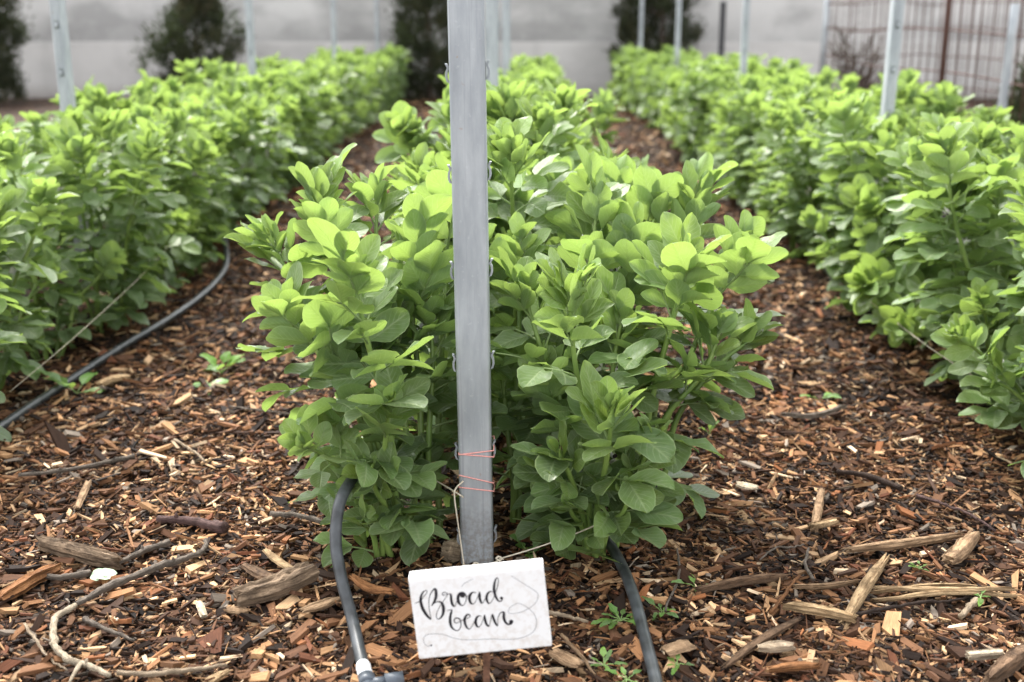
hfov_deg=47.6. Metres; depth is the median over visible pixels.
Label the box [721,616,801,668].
wood shard
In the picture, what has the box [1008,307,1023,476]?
broad bean plant
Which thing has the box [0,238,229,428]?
irrigation hose
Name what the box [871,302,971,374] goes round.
string
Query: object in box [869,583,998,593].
wood splinter
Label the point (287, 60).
broad bean plant
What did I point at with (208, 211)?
broad bean plant
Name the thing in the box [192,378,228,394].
weed
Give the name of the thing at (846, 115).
broad bean plant
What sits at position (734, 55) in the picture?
broad bean plant
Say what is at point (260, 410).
twig
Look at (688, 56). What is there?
broad bean plant
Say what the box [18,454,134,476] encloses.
stick
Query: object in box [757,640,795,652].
wood chip
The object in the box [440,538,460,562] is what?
wood chunk
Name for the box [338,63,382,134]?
broad bean plant
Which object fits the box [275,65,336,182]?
broad bean plant
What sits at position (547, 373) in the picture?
broad bean plant
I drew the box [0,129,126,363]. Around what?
broad bean plant
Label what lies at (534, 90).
broad bean plant
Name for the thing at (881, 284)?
broad bean plant
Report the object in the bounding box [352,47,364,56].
broad bean plant
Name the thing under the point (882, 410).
wood chips
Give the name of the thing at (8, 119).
broad bean plant
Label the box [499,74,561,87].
broad bean plant
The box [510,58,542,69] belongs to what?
broad bean plant
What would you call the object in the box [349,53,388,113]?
broad bean plant
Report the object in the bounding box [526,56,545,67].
broad bean plant
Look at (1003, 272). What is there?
broad bean plant
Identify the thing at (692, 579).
weed
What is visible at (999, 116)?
broad bean plant
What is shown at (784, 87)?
broad bean plant
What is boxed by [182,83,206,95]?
broad bean plant
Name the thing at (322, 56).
broad bean plant
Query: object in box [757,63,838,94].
broad bean plant
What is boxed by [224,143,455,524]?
broad bean plant
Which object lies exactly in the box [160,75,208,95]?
broad bean plant
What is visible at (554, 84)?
broad bean plant
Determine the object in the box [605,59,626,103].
broad bean plant
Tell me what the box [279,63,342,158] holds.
broad bean plant
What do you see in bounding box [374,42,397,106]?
broad bean plant
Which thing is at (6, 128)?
broad bean plant
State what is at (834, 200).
broad bean plant
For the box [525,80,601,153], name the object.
broad bean plant
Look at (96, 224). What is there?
broad bean plant
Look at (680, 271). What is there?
broad bean plant
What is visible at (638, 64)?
broad bean plant
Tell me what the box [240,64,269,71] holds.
broad bean plant
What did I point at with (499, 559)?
string
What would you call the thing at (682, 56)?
broad bean plant
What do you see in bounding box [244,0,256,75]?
trellis post
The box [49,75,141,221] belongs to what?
broad bean plant
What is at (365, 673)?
irrigation hose
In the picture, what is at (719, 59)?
broad bean plant
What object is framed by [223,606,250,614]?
wood chip
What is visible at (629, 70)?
broad bean plant
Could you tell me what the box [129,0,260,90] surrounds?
bushy shrub
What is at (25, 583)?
bark piece
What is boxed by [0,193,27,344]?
broad bean plant
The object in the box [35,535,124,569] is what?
bark piece
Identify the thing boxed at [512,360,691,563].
broad bean plant
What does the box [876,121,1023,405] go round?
broad bean plant
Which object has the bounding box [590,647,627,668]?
weed
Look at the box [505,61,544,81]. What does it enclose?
broad bean plant
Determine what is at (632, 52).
broad bean plant
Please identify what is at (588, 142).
broad bean plant
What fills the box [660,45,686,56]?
broad bean plant
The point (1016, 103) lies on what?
dark shrub
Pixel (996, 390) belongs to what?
broad bean plant
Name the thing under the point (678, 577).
twig
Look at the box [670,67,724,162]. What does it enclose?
broad bean plant
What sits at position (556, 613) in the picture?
twig
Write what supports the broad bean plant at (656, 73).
on the ground
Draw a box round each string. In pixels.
[10,245,169,391]
[462,525,593,565]
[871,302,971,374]
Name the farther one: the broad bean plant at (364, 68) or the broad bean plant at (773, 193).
the broad bean plant at (364, 68)
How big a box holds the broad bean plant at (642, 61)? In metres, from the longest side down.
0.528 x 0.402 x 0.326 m
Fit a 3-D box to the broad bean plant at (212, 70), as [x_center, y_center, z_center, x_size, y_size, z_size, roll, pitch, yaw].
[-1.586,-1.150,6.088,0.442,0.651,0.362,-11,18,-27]
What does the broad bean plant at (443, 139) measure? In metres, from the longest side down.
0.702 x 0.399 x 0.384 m
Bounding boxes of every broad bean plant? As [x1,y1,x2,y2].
[0,114,32,210]
[0,120,25,275]
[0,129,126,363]
[0,157,80,390]
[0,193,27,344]
[0,216,31,441]
[12,111,87,255]
[18,121,102,250]
[26,116,191,333]
[39,105,200,316]
[39,122,110,248]
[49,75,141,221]
[79,95,150,235]
[94,103,224,288]
[124,80,198,175]
[137,68,189,201]
[145,115,232,277]
[159,100,265,249]
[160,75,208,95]
[160,86,203,156]
[162,108,243,254]
[174,57,238,87]
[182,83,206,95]
[182,97,249,217]
[191,76,307,242]
[199,74,291,212]
[206,66,289,191]
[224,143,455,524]
[234,96,286,201]
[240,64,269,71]
[251,217,459,565]
[256,51,300,70]
[256,66,276,93]
[262,70,308,190]
[264,71,315,177]
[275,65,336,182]
[276,58,290,69]
[277,404,367,547]
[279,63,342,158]
[283,61,345,147]
[288,60,307,70]
[293,84,339,168]
[301,69,344,145]
[304,54,316,65]
[308,63,355,138]
[312,59,344,156]
[313,46,354,56]
[313,363,450,567]
[315,83,349,147]
[318,51,347,59]
[324,56,337,65]
[325,46,353,56]
[329,53,372,123]
[329,61,368,144]
[334,64,368,132]
[335,63,364,123]
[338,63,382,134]
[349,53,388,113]
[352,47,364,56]
[357,57,384,114]
[361,69,381,121]
[368,53,385,113]
[372,81,531,243]
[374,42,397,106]
[375,61,389,111]
[377,56,399,111]
[377,169,513,549]
[378,47,410,98]
[385,147,544,283]
[387,46,413,102]
[387,60,402,106]
[392,124,531,405]
[395,163,543,440]
[428,73,448,150]
[428,99,443,140]
[430,115,647,439]
[446,144,683,524]
[451,244,687,555]
[486,78,597,270]
[491,99,594,156]
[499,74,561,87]
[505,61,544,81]
[507,68,562,79]
[508,74,524,81]
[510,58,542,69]
[511,53,571,81]
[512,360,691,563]
[522,69,570,87]
[522,128,654,368]
[523,82,588,123]
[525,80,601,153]
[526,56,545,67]
[526,98,593,145]
[530,71,568,89]
[533,71,576,90]
[533,94,599,161]
[539,88,628,155]
[542,54,559,69]
[547,56,557,66]
[588,209,788,528]
[595,152,781,518]
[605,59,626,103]
[608,45,645,98]
[610,46,647,107]
[613,49,641,110]
[614,49,639,105]
[616,42,643,97]
[622,63,651,120]
[623,51,666,115]
[625,58,646,113]
[634,64,666,126]
[637,54,675,120]
[643,58,671,120]
[647,68,669,128]
[647,75,668,128]
[656,57,684,131]
[658,61,707,147]
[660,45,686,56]
[661,60,738,159]
[661,61,734,156]
[661,65,688,139]
[663,68,682,126]
[667,79,693,146]
[668,46,680,55]
[670,54,703,63]
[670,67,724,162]
[680,53,704,60]
[685,56,707,62]
[689,45,701,57]
[693,53,723,66]
[693,71,724,175]
[694,78,760,198]
[701,75,734,166]
[704,70,762,190]
[712,97,763,196]
[713,56,725,62]
[713,73,777,207]
[723,52,766,69]
[726,58,739,75]
[726,73,818,208]
[736,58,761,73]
[740,91,828,239]
[748,122,838,251]
[752,57,812,75]
[753,114,819,219]
[756,104,837,263]
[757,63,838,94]
[791,70,830,95]
[794,87,909,290]
[797,94,930,311]
[807,124,927,274]
[808,84,832,118]
[831,73,882,205]
[832,73,883,205]
[837,173,975,346]
[839,112,1011,347]
[841,68,932,204]
[862,73,932,136]
[868,81,983,242]
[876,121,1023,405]
[894,123,1023,376]
[895,86,966,119]
[928,116,1012,246]
[930,176,1023,429]
[931,105,1023,282]
[956,347,1023,427]
[1001,149,1017,299]
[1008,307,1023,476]
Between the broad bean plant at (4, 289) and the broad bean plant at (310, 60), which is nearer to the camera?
the broad bean plant at (4, 289)
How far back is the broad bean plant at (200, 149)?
3.53 m
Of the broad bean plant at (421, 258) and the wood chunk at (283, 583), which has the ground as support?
the broad bean plant at (421, 258)
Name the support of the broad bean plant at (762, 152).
on the ground
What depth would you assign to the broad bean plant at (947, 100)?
3.92 m
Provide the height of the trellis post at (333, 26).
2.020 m
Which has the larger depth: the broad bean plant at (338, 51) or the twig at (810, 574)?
the broad bean plant at (338, 51)
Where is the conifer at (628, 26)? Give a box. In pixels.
[603,0,707,77]
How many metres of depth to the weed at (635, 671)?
1.46 m
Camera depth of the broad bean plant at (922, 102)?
4.00 m
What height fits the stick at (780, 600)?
0.009 m
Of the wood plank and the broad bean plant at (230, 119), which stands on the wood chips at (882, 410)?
the wood plank
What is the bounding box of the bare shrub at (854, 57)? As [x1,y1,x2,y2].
[825,21,900,97]
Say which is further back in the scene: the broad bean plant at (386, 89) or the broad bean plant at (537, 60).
the broad bean plant at (386, 89)
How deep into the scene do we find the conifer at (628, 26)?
12.26 m
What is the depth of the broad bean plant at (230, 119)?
4.24 m
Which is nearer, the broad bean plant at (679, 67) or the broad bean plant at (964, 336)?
the broad bean plant at (964, 336)
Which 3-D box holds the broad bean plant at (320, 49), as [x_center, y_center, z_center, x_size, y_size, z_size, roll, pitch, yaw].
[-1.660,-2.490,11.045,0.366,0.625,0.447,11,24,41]
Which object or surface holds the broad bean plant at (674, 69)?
on the ground
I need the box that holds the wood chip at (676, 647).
[660,640,696,655]
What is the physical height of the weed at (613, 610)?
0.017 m
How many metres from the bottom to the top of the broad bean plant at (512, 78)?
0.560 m
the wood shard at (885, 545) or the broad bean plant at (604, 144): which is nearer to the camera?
the wood shard at (885, 545)
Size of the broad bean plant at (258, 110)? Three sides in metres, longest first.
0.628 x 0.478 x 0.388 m
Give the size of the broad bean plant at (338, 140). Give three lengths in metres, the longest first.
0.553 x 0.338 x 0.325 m
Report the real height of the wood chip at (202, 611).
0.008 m
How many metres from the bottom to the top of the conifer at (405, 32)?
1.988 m
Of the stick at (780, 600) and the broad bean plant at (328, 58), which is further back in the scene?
the broad bean plant at (328, 58)
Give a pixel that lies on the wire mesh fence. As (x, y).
(946, 30)
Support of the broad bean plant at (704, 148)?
on the ground
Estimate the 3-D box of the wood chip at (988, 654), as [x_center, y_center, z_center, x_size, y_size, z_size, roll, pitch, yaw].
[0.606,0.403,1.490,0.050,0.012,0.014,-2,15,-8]
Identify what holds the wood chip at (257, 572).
on the wood chips at (882, 410)
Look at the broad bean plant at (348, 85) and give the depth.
8.16 m
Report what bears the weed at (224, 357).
on the ground
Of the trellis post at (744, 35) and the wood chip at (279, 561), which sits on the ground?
the trellis post at (744, 35)
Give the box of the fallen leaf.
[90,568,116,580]
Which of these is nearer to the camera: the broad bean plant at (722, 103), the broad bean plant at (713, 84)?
the broad bean plant at (722, 103)
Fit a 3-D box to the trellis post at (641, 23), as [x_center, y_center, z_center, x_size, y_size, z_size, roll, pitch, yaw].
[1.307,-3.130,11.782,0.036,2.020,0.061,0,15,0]
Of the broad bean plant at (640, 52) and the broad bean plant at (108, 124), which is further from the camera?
the broad bean plant at (640, 52)
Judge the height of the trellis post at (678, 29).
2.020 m
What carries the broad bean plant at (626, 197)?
on the ground
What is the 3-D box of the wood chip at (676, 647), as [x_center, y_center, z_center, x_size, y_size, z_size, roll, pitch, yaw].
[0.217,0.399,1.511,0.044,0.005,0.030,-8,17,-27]
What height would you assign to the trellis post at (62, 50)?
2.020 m
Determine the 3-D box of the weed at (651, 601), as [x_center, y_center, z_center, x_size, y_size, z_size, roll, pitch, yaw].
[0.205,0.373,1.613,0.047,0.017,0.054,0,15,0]
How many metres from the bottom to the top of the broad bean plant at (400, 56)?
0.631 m
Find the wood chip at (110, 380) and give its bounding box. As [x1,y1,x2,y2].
[96,374,131,386]
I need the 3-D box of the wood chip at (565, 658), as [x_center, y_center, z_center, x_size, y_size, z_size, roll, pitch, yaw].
[0.069,0.409,1.498,0.024,0.007,0.056,-13,20,-40]
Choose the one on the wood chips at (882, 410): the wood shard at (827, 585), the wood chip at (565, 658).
the wood shard at (827, 585)
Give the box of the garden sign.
[408,558,551,681]
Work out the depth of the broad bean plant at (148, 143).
3.01 m
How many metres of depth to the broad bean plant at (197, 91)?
5.21 m
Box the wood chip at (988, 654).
[965,648,1003,660]
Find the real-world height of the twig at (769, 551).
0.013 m
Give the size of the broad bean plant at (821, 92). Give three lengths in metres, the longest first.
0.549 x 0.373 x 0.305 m
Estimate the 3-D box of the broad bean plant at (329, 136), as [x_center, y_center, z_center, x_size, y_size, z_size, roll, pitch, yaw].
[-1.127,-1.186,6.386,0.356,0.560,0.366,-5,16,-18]
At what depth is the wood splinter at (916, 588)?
1.67 m
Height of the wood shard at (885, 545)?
0.022 m
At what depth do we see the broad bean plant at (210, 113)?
4.62 m
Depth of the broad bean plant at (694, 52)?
9.98 m
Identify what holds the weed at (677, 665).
on the ground
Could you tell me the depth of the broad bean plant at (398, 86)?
11.39 m
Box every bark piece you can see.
[0,563,63,600]
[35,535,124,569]
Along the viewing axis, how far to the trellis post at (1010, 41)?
5.71 m
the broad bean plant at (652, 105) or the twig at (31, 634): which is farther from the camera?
the broad bean plant at (652, 105)
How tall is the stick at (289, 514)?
0.012 m
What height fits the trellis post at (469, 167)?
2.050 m
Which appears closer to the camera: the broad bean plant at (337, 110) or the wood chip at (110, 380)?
the wood chip at (110, 380)
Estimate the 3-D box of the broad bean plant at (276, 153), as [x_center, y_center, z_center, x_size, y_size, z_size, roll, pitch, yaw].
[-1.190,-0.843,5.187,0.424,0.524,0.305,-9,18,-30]
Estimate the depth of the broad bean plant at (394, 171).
2.57 m
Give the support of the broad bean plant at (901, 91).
on the ground
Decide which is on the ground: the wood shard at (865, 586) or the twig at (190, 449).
the twig at (190, 449)
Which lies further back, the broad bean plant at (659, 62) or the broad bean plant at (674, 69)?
the broad bean plant at (659, 62)
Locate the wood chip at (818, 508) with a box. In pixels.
[810,488,824,532]
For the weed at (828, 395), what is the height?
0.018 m
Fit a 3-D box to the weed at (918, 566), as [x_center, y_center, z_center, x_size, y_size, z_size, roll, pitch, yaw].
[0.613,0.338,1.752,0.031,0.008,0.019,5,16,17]
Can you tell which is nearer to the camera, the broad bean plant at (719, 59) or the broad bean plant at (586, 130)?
the broad bean plant at (586, 130)
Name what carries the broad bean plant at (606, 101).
on the ground
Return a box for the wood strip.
[780,404,847,418]
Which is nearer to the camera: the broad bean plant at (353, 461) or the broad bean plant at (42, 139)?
the broad bean plant at (353, 461)
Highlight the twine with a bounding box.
[437,436,494,565]
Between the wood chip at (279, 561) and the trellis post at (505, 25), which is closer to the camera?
the wood chip at (279, 561)
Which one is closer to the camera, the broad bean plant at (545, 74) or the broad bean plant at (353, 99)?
the broad bean plant at (545, 74)
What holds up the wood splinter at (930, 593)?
on the wood chips at (882, 410)
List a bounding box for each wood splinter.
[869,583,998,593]
[872,589,1023,601]
[875,586,1018,591]
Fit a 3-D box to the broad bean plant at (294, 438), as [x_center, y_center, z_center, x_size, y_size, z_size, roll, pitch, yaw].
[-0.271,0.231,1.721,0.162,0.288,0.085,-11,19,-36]
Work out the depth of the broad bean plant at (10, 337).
2.17 m
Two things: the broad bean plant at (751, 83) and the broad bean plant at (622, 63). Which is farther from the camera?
the broad bean plant at (622, 63)
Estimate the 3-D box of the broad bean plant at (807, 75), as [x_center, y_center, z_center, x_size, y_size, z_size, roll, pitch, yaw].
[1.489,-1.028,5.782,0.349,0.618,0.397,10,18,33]
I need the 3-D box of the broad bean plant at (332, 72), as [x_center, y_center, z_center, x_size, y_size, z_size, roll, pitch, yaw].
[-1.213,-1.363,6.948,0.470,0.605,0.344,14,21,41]
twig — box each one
[23,622,67,670]
[82,616,134,641]
[173,438,206,462]
[229,405,289,414]
[549,610,588,622]
[560,633,595,675]
[664,548,680,611]
[759,544,803,559]
[803,547,814,580]
[856,595,972,614]
[916,494,995,531]
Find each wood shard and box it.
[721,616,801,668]
[793,579,860,589]
[839,552,889,626]
[841,531,963,552]
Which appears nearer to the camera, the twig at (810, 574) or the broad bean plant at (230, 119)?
the twig at (810, 574)
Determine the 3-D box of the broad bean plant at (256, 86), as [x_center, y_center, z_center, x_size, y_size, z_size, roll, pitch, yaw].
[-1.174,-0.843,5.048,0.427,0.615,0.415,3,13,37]
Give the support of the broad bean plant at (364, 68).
on the ground
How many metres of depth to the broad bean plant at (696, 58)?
9.12 m
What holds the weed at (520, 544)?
on the ground
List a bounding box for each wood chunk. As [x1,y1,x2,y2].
[232,561,319,606]
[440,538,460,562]
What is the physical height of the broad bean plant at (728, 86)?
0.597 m
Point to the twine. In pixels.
(460, 483)
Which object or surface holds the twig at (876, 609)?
on the wood chips at (882, 410)
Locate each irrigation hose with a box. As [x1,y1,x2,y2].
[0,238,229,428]
[330,478,403,681]
[606,537,662,681]
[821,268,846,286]
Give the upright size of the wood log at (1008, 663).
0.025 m
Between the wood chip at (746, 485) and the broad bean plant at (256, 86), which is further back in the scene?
the broad bean plant at (256, 86)
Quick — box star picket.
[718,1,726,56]
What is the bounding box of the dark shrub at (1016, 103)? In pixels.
[992,51,1023,125]
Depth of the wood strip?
2.39 m
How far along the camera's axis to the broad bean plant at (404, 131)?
2.71 m
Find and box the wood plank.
[782,601,858,622]
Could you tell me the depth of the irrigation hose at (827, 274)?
3.74 m
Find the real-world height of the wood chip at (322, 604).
0.008 m
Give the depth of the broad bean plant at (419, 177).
2.15 m
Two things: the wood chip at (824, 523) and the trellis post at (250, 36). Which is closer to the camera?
the wood chip at (824, 523)
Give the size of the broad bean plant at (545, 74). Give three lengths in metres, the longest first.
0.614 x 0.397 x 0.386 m
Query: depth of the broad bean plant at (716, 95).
6.06 m
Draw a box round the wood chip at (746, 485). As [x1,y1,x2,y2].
[735,481,758,489]
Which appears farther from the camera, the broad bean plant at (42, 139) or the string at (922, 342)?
the broad bean plant at (42, 139)
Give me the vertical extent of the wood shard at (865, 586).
0.026 m
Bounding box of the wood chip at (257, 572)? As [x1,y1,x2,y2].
[239,561,272,579]
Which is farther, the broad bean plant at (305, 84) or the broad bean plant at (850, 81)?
the broad bean plant at (305, 84)
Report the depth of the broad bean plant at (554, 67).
7.29 m
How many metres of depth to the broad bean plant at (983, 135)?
2.87 m
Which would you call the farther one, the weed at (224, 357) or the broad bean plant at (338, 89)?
the broad bean plant at (338, 89)
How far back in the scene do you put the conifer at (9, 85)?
11.70 m
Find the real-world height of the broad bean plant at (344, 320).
0.570 m
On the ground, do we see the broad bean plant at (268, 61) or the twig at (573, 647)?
the broad bean plant at (268, 61)
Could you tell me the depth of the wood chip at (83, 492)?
1.99 m
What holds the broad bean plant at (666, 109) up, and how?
on the ground
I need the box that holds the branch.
[75,538,208,605]
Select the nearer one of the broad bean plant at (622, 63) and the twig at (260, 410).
the twig at (260, 410)
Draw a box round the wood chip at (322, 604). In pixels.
[300,596,340,613]
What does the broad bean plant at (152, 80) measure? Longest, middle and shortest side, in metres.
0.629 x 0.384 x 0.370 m
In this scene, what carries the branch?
on the ground
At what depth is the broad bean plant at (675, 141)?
7.59 m
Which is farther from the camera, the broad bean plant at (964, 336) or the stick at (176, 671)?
the broad bean plant at (964, 336)
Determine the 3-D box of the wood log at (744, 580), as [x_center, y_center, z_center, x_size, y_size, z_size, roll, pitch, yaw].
[0.334,0.349,1.685,0.166,0.022,0.011,-6,16,-21]
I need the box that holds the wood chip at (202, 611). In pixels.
[195,601,206,617]
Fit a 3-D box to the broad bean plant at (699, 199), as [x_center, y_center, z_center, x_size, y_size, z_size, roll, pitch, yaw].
[0.279,0.005,1.934,0.307,0.612,0.335,-6,16,-20]
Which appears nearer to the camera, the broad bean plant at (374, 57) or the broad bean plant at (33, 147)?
the broad bean plant at (33, 147)
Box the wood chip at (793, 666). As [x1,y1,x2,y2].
[766,661,821,672]
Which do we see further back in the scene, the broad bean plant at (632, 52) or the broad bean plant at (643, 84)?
the broad bean plant at (632, 52)
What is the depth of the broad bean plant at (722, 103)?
5.31 m
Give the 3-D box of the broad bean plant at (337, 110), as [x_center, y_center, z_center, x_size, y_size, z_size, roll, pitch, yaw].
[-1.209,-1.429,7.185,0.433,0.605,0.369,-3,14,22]
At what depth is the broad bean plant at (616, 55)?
11.95 m
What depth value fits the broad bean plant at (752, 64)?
6.74 m
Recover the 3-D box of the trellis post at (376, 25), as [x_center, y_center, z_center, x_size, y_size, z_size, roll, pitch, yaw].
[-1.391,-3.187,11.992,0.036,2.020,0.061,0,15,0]
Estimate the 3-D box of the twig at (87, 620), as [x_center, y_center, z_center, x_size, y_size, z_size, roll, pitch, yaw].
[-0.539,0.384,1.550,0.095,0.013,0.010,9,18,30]
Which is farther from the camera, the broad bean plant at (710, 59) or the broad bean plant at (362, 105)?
the broad bean plant at (710, 59)
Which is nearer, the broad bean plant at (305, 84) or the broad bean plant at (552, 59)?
the broad bean plant at (305, 84)
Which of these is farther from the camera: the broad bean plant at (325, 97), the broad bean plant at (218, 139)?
the broad bean plant at (325, 97)
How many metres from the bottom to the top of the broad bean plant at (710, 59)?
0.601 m
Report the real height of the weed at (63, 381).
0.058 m
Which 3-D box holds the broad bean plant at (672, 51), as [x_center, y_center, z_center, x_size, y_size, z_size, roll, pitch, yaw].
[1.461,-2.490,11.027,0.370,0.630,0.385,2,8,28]
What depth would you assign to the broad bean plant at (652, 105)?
8.64 m
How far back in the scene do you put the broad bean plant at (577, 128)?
2.76 m
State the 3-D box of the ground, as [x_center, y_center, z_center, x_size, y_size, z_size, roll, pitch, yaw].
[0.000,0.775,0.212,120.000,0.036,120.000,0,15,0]
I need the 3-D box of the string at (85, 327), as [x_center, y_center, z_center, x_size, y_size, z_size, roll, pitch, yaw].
[-0.980,-0.099,2.908,0.067,0.105,1.150,0,15,1]
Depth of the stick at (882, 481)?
2.07 m
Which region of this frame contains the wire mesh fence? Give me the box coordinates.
[819,0,1023,124]
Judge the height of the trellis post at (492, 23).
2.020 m
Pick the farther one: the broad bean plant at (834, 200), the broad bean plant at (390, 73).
the broad bean plant at (390, 73)
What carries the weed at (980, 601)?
on the ground
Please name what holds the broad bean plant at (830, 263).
on the ground
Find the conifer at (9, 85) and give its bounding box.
[0,0,38,103]
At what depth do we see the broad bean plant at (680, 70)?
8.03 m
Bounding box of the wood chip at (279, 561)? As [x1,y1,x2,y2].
[262,548,292,568]
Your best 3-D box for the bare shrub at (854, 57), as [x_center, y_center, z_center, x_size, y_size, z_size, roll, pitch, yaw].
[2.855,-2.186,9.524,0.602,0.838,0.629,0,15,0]
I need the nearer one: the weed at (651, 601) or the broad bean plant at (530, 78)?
the weed at (651, 601)
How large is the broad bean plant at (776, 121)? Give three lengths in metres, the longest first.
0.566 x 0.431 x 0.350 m
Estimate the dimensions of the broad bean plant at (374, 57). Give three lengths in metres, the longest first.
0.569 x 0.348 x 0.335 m
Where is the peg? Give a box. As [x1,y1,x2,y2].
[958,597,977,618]
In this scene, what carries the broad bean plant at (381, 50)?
on the ground
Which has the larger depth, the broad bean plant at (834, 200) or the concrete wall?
the concrete wall
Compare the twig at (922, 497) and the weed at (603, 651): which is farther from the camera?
the twig at (922, 497)
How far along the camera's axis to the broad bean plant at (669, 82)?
7.34 m
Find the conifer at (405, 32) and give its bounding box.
[384,0,448,100]
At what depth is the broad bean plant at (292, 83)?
5.66 m
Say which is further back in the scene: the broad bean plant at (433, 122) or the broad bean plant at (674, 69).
the broad bean plant at (674, 69)
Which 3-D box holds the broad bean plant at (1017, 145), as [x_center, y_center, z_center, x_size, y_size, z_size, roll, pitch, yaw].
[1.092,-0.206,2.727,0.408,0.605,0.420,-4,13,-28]
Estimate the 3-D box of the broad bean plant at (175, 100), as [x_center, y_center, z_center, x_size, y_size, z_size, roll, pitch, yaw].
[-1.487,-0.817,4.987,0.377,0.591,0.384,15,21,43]
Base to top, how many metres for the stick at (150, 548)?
0.016 m
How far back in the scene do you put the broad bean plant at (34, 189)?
2.51 m
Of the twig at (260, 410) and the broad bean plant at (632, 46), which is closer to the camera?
the twig at (260, 410)
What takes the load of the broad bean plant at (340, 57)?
on the ground
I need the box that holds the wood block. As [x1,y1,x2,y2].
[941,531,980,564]
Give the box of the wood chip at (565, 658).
[549,648,584,668]
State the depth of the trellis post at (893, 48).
3.91 m
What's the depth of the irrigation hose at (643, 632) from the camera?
1.57 m
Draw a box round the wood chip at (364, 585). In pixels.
[349,574,395,594]
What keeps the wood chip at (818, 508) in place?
on the wood chips at (882, 410)
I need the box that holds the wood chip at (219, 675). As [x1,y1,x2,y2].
[203,668,229,681]
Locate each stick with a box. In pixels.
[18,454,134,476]
[45,569,91,580]
[116,663,226,676]
[119,539,171,563]
[156,513,228,533]
[269,511,322,523]
[769,575,799,614]
[836,469,902,491]
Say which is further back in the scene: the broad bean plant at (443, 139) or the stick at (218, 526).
the broad bean plant at (443, 139)
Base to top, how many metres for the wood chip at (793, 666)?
0.016 m
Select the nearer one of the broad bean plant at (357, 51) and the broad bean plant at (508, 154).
the broad bean plant at (508, 154)
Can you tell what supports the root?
on the wood chips at (882, 410)
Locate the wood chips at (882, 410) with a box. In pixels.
[0,96,1023,681]
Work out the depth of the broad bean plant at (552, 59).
8.07 m
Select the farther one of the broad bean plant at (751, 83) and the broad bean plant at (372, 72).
the broad bean plant at (372, 72)
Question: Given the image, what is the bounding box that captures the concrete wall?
[0,0,1023,98]
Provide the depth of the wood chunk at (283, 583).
1.63 m
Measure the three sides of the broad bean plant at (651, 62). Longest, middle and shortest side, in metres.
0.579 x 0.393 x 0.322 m
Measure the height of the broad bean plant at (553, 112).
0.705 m
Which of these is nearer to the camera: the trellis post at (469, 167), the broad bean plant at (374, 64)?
the trellis post at (469, 167)
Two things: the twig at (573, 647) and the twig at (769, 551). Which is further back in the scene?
the twig at (769, 551)
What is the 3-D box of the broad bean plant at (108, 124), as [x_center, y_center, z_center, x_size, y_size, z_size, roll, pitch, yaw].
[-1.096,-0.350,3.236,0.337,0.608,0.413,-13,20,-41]
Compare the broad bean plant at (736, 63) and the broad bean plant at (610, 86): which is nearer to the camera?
the broad bean plant at (736, 63)
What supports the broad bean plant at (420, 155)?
on the ground
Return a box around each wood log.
[694,573,790,593]
[983,643,1023,681]
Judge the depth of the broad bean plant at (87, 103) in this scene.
4.40 m
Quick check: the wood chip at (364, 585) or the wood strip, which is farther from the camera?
the wood strip
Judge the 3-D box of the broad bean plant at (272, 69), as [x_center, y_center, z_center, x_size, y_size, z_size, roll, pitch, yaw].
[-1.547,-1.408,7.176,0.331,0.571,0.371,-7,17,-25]
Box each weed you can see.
[37,370,103,393]
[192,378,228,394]
[199,351,244,373]
[509,533,546,558]
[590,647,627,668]
[591,603,634,629]
[605,667,641,681]
[641,596,678,620]
[666,654,694,674]
[671,575,699,590]
[698,420,718,433]
[800,392,840,400]
[908,561,928,570]
[974,590,989,605]
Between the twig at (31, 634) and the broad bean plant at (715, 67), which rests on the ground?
the broad bean plant at (715, 67)
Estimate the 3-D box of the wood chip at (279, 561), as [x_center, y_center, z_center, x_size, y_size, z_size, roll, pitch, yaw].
[-0.347,0.329,1.739,0.016,0.007,0.097,-12,20,-38]
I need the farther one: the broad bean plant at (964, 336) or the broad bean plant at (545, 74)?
the broad bean plant at (545, 74)
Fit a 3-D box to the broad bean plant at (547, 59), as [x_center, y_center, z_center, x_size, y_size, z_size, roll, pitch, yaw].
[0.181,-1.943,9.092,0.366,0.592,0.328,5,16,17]
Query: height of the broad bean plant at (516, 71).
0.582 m
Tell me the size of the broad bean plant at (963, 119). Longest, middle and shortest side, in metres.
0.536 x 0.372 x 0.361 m
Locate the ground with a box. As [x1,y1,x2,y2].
[0,97,1023,681]
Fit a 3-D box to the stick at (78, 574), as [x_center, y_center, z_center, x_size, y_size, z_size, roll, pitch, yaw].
[-0.661,0.343,1.706,0.084,0.019,0.022,-4,16,-14]
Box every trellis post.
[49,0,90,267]
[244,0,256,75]
[330,0,336,58]
[374,0,379,51]
[445,0,496,565]
[485,0,499,86]
[501,0,510,76]
[639,0,643,47]
[674,0,681,66]
[739,0,749,76]
[876,0,904,181]
[997,4,1019,108]
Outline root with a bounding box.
[49,603,111,681]
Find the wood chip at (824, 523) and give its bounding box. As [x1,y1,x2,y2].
[808,518,839,528]
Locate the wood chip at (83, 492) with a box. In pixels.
[73,479,91,509]
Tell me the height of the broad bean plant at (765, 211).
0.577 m

